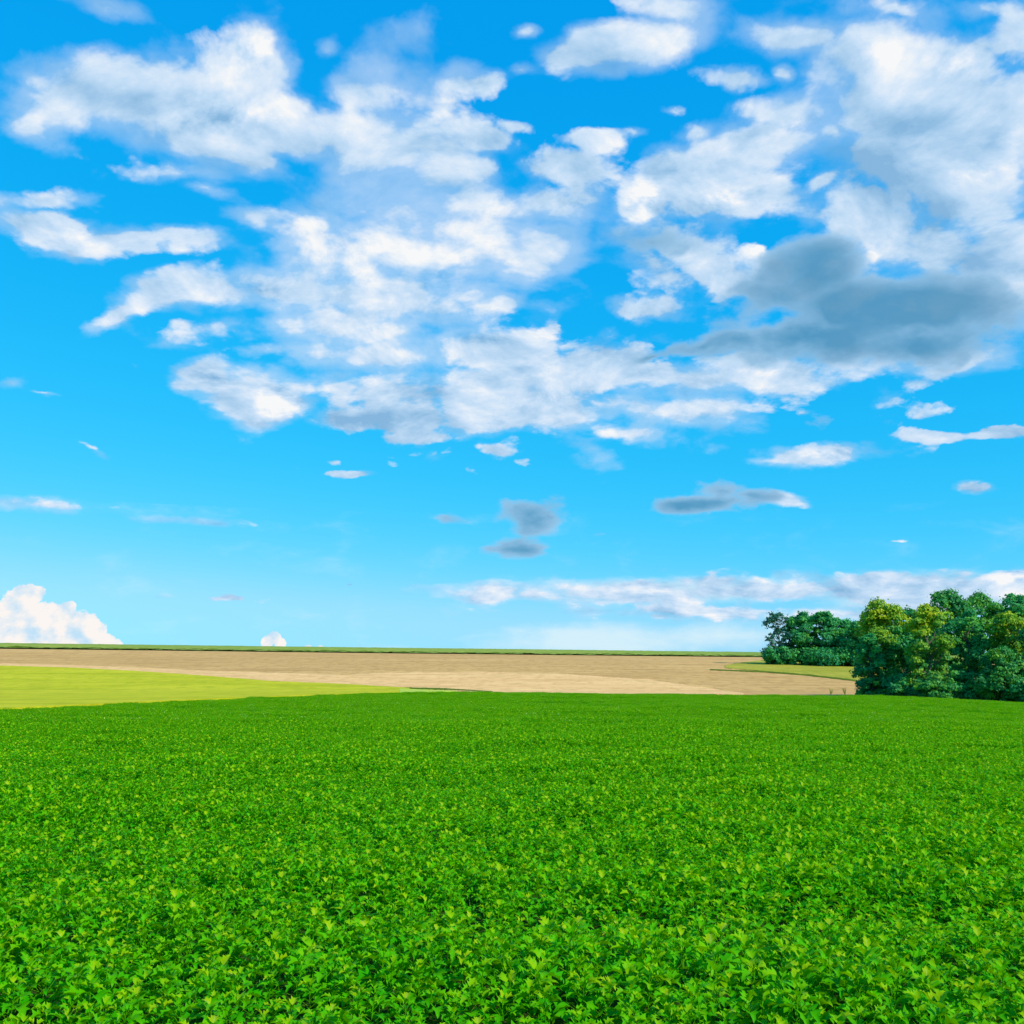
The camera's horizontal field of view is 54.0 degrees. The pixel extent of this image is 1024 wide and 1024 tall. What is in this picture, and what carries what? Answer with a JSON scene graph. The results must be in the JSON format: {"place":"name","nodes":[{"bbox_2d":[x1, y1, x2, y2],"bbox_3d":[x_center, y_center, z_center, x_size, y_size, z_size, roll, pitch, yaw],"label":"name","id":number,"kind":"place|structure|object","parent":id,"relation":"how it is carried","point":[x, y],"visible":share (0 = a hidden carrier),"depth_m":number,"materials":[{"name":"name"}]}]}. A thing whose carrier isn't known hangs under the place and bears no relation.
{"place":"outdoors","nodes":[
{"label":"outdoors","id":0,"kind":"place"},
{"bbox_2d":[0,663,333,682],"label":"farm track","id":1,"kind":"structure","parent":0,"point":[308,678],"depth_m":264.29,"materials":[{"name":"beige soil"}]},
{"bbox_2d":[0,665,409,708],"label":"cereal field","id":2,"kind":"structure","parent":0,"point":[22,687],"depth_m":208.32,"materials":[{"name":"plant"}]},
{"bbox_2d":[399,688,456,692],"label":"grass verge","id":3,"kind":"object","parent":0,"point":[411,690],"depth_m":189.30,"materials":[{"name":"green plant"}]},
{"bbox_2d":[406,687,490,691],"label":"crop margin","id":4,"kind":"object","parent":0,"point":[442,689],"visible":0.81,"depth_m":202.63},
{"bbox_2d":[0,646,959,657],"bbox_3d":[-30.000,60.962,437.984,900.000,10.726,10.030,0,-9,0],"label":"field boundary","id":5,"kind":"object","parent":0,"point":[361,651],"visible":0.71,"depth_m":436.89,"materials":[{"name":"green plant"}]},
{"bbox_2d":[0,649,994,694],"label":"stubble field","id":6,"kind":"structure","parent":0,"point":[691,671],"depth_m":311.97,"materials":[{"name":"beige plant"}]},
{"bbox_2d":[0,648,1023,1023],"bbox_3d":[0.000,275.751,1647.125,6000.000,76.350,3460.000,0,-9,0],"label":"ground","id":7,"kind":"structure","parent":0,"point":[386,1010],"depth_m":6.03,"materials":[{"name":"green plant"}]},
{"bbox_2d":[0,643,963,658],"bbox_3d":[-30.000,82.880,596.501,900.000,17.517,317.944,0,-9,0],"label":"skyline crop","id":8,"kind":"object","parent":7,"relation":"on","point":[374,649],"visible":0.62,"depth_m":506.54,"materials":[{"name":"green plant"}]},
{"bbox_2d":[0,691,1023,1023],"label":"green crop","id":9,"kind":"object","parent":7,"relation":"on","point":[766,765],"visible":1,"depth_m":8.17,"materials":[{"name":"green plant"}]},
{"bbox_2d":[760,610,795,654],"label":"tree","id":10,"kind":"object","parent":7,"relation":"on","point":[779,630],"visible":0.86,"depth_m":327.47,"materials":[{"name":"green plant"}]},
{"bbox_2d":[762,646,800,664],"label":"shrub","id":11,"kind":"object","parent":7,"relation":"on","point":[771,655],"visible":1,"depth_m":321.81,"materials":[{"name":"green plant"}]},
{"bbox_2d":[781,610,817,663],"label":"tree","id":12,"kind":"object","parent":7,"relation":"on","point":[799,622],"visible":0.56,"depth_m":326.45,"materials":[{"name":"green plant"}]},
{"bbox_2d":[801,610,847,664],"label":"tree","id":13,"kind":"object","parent":7,"relation":"on","point":[825,620],"visible":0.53,"depth_m":323.96,"materials":[{"name":"green plant"}]},
{"bbox_2d":[796,647,857,665],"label":"shrub","id":14,"kind":"object","parent":7,"relation":"on","point":[828,656],"visible":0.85,"depth_m":312.76,"materials":[{"name":"green plant"}]},
{"bbox_2d":[830,617,855,664],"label":"tree","id":15,"kind":"object","parent":7,"relation":"on","point":[844,623],"visible":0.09,"depth_m":324.43,"materials":[{"name":"green plant"}]},
{"bbox_2d":[838,620,866,665],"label":"tree","id":16,"kind":"object","parent":7,"relation":"on","point":[851,641],"visible":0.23,"depth_m":314.41,"materials":[{"name":"green plant"}]},
{"bbox_2d":[853,633,886,694],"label":"tree","id":17,"kind":"object","parent":7,"relation":"on","point":[869,683],"visible":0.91,"depth_m":141.84,"materials":[{"name":"green plant"}]},
{"bbox_2d":[849,596,923,690],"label":"tree","id":18,"kind":"object","parent":7,"relation":"on","point":[880,620],"visible":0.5,"depth_m":145.96,"materials":[{"name":"green plant"}]},
{"bbox_2d":[880,673,914,695],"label":"shrub","id":19,"kind":"object","parent":7,"relation":"on","point":[895,685],"visible":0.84,"depth_m":137.24,"materials":[{"name":"green plant"}]},
{"bbox_2d":[880,627,932,692],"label":"tree","id":20,"kind":"object","parent":7,"relation":"on","point":[904,639],"visible":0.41,"depth_m":143.22,"materials":[{"name":"green plant"}]},
{"bbox_2d":[886,605,930,674],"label":"tree","id":21,"kind":"object","parent":7,"relation":"on","point":[910,613],"visible":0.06,"depth_m":162.31,"materials":[{"name":"green plant"}]},
{"bbox_2d":[902,603,961,697],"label":"tree","id":22,"kind":"object","parent":7,"relation":"on","point":[927,619],"visible":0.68,"depth_m":136.61,"materials":[{"name":"green plant"}]},
{"bbox_2d":[912,678,959,697],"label":"shrub","id":23,"kind":"object","parent":7,"relation":"on","point":[930,688],"visible":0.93,"depth_m":133.21,"materials":[{"name":"green plant"}]},
{"bbox_2d":[923,587,978,677],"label":"tree","id":24,"kind":"object","parent":7,"relation":"on","point":[952,604],"visible":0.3,"depth_m":151.83,"materials":[{"name":"green plant"}]},
{"bbox_2d":[942,670,985,699],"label":"shrub","id":25,"kind":"object","parent":7,"relation":"on","point":[962,680],"visible":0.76,"depth_m":135.15,"materials":[{"name":"green plant"}]},
{"bbox_2d":[938,609,993,690],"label":"tree","id":26,"kind":"object","parent":7,"relation":"on","point":[974,646],"visible":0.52,"depth_m":143.27,"materials":[{"name":"green plant"}]},
{"bbox_2d":[959,589,1004,680],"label":"tree","id":27,"kind":"object","parent":7,"relation":"on","point":[978,601],"visible":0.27,"depth_m":153.60,"materials":[{"name":"green plant"}]},
{"bbox_2d":[971,646,1023,701],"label":"shrub","id":28,"kind":"object","parent":7,"relation":"on","point":[993,682],"visible":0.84,"depth_m":132.33,"materials":[{"name":"green plant"}]},
{"bbox_2d":[983,611,1023,700],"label":"tree","id":29,"kind":"object","parent":7,"relation":"on","point":[1001,633],"visible":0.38,"depth_m":139.38,"materials":[{"name":"green plant"}]},
{"bbox_2d":[985,593,1023,655],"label":"tree","id":30,"kind":"object","parent":7,"relation":"on","point":[1013,602],"visible":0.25,"depth_m":152.94,"materials":[{"name":"green plant"}]},
{"bbox_2d":[1006,676,1023,701],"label":"shrub","id":31,"kind":"object","parent":7,"relation":"on","point":[1017,688],"visible":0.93,"depth_m":129.17,"materials":[{"name":"green plant"}]},
{"bbox_2d":[1018,625,1023,660],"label":"tree","id":32,"kind":"object","parent":7,"relation":"on","point":[1022,638],"visible":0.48,"depth_m":135.55,"materials":[{"name":"green plant"}]},
{"bbox_2d":[0,0,1023,652],"label":"sky","id":33,"kind":"structure","parent":0,"point":[630,325],"materials":[{"name":"blue"}]},
{"bbox_2d":[328,672,743,694],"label":"ploughed rise","id":34,"kind":"structure","parent":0,"point":[523,682],"depth_m":227.50,"materials":[{"name":"beige soil"}]},
{"bbox_2d":[710,669,857,681],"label":"meadow margin","id":35,"kind":"object","parent":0,"point":[785,673],"visible":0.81,"depth_m":265.09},
{"bbox_2d":[725,660,881,679],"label":"meadow","id":36,"kind":"structure","parent":0,"point":[839,671],"depth_m":290.75,"materials":[{"name":"green plant"}]}
]}

